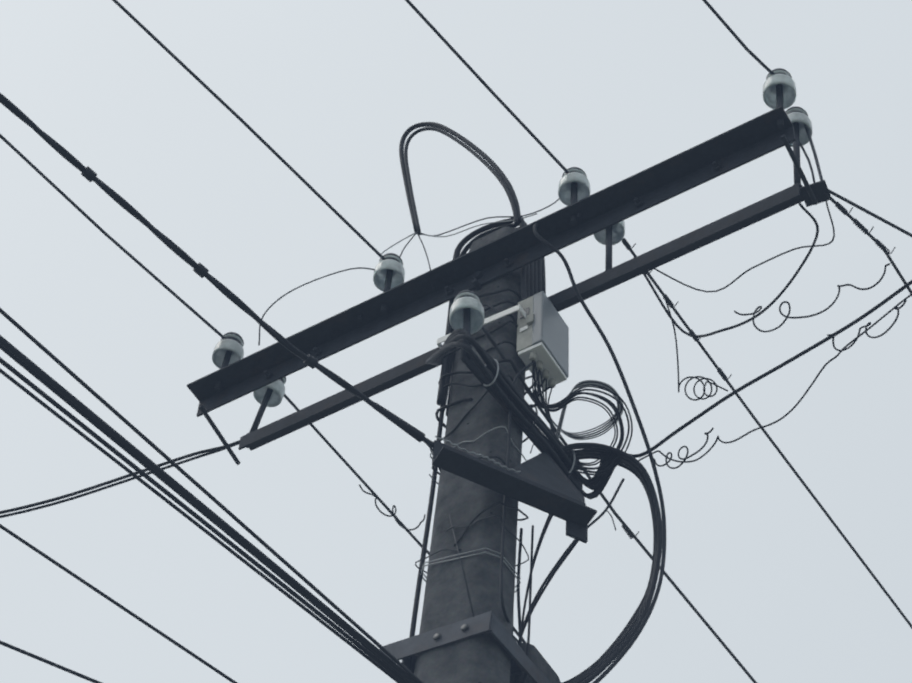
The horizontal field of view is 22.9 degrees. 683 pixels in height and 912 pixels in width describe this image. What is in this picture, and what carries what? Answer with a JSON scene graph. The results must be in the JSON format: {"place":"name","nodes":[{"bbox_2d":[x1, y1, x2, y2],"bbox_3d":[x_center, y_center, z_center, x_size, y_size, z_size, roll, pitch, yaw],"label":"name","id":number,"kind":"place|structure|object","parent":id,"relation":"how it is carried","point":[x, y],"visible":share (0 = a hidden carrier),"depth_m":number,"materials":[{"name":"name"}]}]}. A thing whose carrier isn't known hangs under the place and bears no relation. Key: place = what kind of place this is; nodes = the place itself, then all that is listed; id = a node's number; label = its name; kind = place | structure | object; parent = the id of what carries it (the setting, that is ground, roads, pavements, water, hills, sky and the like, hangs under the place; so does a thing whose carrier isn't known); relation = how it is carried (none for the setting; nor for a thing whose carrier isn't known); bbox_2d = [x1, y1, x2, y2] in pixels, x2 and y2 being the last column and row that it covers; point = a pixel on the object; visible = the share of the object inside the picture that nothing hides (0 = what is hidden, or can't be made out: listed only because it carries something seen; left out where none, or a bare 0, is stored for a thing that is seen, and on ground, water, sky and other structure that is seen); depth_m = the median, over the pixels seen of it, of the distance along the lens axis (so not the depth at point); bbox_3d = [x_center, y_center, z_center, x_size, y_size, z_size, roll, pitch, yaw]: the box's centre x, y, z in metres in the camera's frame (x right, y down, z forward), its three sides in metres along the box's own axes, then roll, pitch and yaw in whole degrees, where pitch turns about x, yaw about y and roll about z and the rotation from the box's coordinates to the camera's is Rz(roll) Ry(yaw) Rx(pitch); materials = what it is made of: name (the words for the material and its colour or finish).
{"place":"outdoors","nodes":[
{"label":"outdoors","id":0,"kind":"place"},
{"bbox_2d":[0,0,911,682],"label":"sky","id":1,"kind":"structure","parent":0,"point":[615,90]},
{"label":"ground","id":2,"kind":"structure","parent":0,"visible":0},
{"bbox_2d":[414,227,525,682],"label":"pole","id":3,"kind":"object","parent":2,"relation":"on","point":[483,657],"visible":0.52,"depth_m":4.80,"materials":[{"name":"concrete"}]},
{"bbox_2d":[380,611,525,676],"bbox_3d":[-0.011,0.648,4.587,0.273,0.079,0.141,-24,-58,20],"label":"strut clamp","id":4,"kind":"object","parent":3,"relation":"attached to","point":[406,649],"visible":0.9,"depth_m":4.55,"materials":[{"name":"grey metal"}]},
{"bbox_2d":[0,93,911,682],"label":"black cables","id":5,"kind":"object","parent":3,"relation":"attached to","point":[610,457],"visible":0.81,"depth_m":4.94,"materials":[{"name":"black rubber"}]},
{"bbox_2d":[437,304,528,370],"bbox_3d":[0.096,0.018,5.407,0.230,0.031,0.171,-24,-58,20],"label":"mounting bracket","id":6,"kind":"object","parent":3,"relation":"attached to","point":[440,340],"visible":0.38,"depth_m":5.34,"materials":[{"name":"white metal"}]},
{"bbox_2d":[516,296,566,388],"bbox_3d":[0.203,0.003,5.334,0.066,0.229,0.133,-24,-58,20],"label":"meter box","id":7,"kind":"object","parent":6,"relation":"attached to","point":[528,352],"visible":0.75,"depth_m":5.26,"materials":[{"name":"plastic"}]},
{"bbox_2d":[532,291,568,377],"bbox_3d":[0.225,-0.013,5.342,0.029,0.199,0.129,-24,-58,20],"label":"meter box cover","id":8,"kind":"object","parent":7,"relation":"attached to","point":[550,329],"visible":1,"depth_m":5.32,"materials":[{"name":"white plastic"}]},
{"bbox_2d":[381,213,622,592],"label":"wires","id":9,"kind":"object","parent":3,"relation":"attached to","point":[493,460],"visible":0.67,"depth_m":5.18,"materials":[{"name":"grey rubber"}]},
{"bbox_2d":[187,106,830,464],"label":"crossarms","id":10,"kind":"object","parent":3,"relation":"attached to","point":[477,269],"visible":1,"depth_m":5.52,"materials":[{"name":"metal"}]},
{"bbox_2d":[212,332,243,391],"bbox_3d":[-0.600,0.057,5.880,0.082,0.209,0.080,-24,-58,20],"label":"insulator","id":11,"kind":"object","parent":10,"relation":"on","point":[228,350],"visible":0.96,"depth_m":5.90,"materials":[{"name":"white ceramic"}]},
{"bbox_2d":[246,377,285,447],"bbox_3d":[-0.501,0.174,5.949,0.083,0.273,0.083,12,-53,-6],"label":"insulator","id":12,"kind":"object","parent":10,"relation":"on","point":[271,394],"visible":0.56,"depth_m":5.99,"materials":[{"name":"white ceramic"}]},
{"bbox_2d":[373,253,404,314],"bbox_3d":[-0.173,-0.142,5.718,0.080,0.224,0.080,-24,-58,20],"label":"insulator","id":13,"kind":"object","parent":10,"relation":"on","point":[389,272],"visible":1,"depth_m":5.75,"materials":[{"name":"white ceramic"}]},
{"bbox_2d":[558,167,589,225],"bbox_3d":[0.291,-0.351,5.538,0.080,0.224,0.080,-24,-58,20],"label":"insulator","id":14,"kind":"object","parent":10,"relation":"on","point":[574,185],"visible":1,"depth_m":5.57,"materials":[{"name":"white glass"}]},
{"bbox_2d":[0,0,911,682],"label":"wires","id":15,"kind":"object","parent":14,"relation":"attached to","point":[558,162],"visible":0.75,"depth_m":5.60,"materials":[{"name":"grey metal"}]},
{"bbox_2d":[594,220,624,284],"bbox_3d":[0.383,-0.237,5.614,0.080,0.301,0.080,-24,-58,20],"label":"insulator","id":16,"kind":"object","parent":10,"relation":"on","point":[609,237],"visible":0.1,"depth_m":5.67,"materials":[{"name":"white ceramic"}]},
{"bbox_2d":[763,68,795,129],"bbox_3d":[0.772,-0.572,5.347,0.081,0.224,0.080,-24,-58,20],"label":"insulator","id":17,"kind":"object","parent":10,"relation":"on","point":[779,87],"visible":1,"depth_m":5.38,"materials":[{"name":"white ceramic"}]},
{"bbox_2d":[785,106,811,198],"bbox_3d":[0.833,-0.457,5.459,0.081,0.355,0.080,-24,-58,20],"label":"insulator","id":18,"kind":"object","parent":10,"relation":"on","point":[798,116],"visible":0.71,"depth_m":5.52,"materials":[{"name":"white ceramic"}]},
{"bbox_2d":[432,341,596,542],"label":"brackets","id":19,"kind":"object","parent":3,"relation":"attached to","point":[542,482],"visible":0.92,"depth_m":4.82,"materials":[{"name":"metal"}]},
{"bbox_2d":[449,290,483,359],"bbox_3d":[0.023,-0.030,5.095,0.081,0.236,0.080,-24,-58,20],"label":"insulator","id":20,"kind":"object","parent":19,"relation":"on","point":[467,311],"visible":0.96,"depth_m":5.13,"materials":[{"name":"white ceramic"}]},
{"bbox_2d":[510,643,559,682],"bbox_3d":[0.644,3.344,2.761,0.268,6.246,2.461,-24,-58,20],"label":"metal bracket","id":21,"kind":"object","parent":3,"relation":"attached to","point":[539,661],"visible":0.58,"depth_m":4.63,"materials":[{"name":"metal"}]},
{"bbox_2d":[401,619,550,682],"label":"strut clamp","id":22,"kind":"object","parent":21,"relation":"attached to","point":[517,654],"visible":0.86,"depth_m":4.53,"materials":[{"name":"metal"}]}
]}

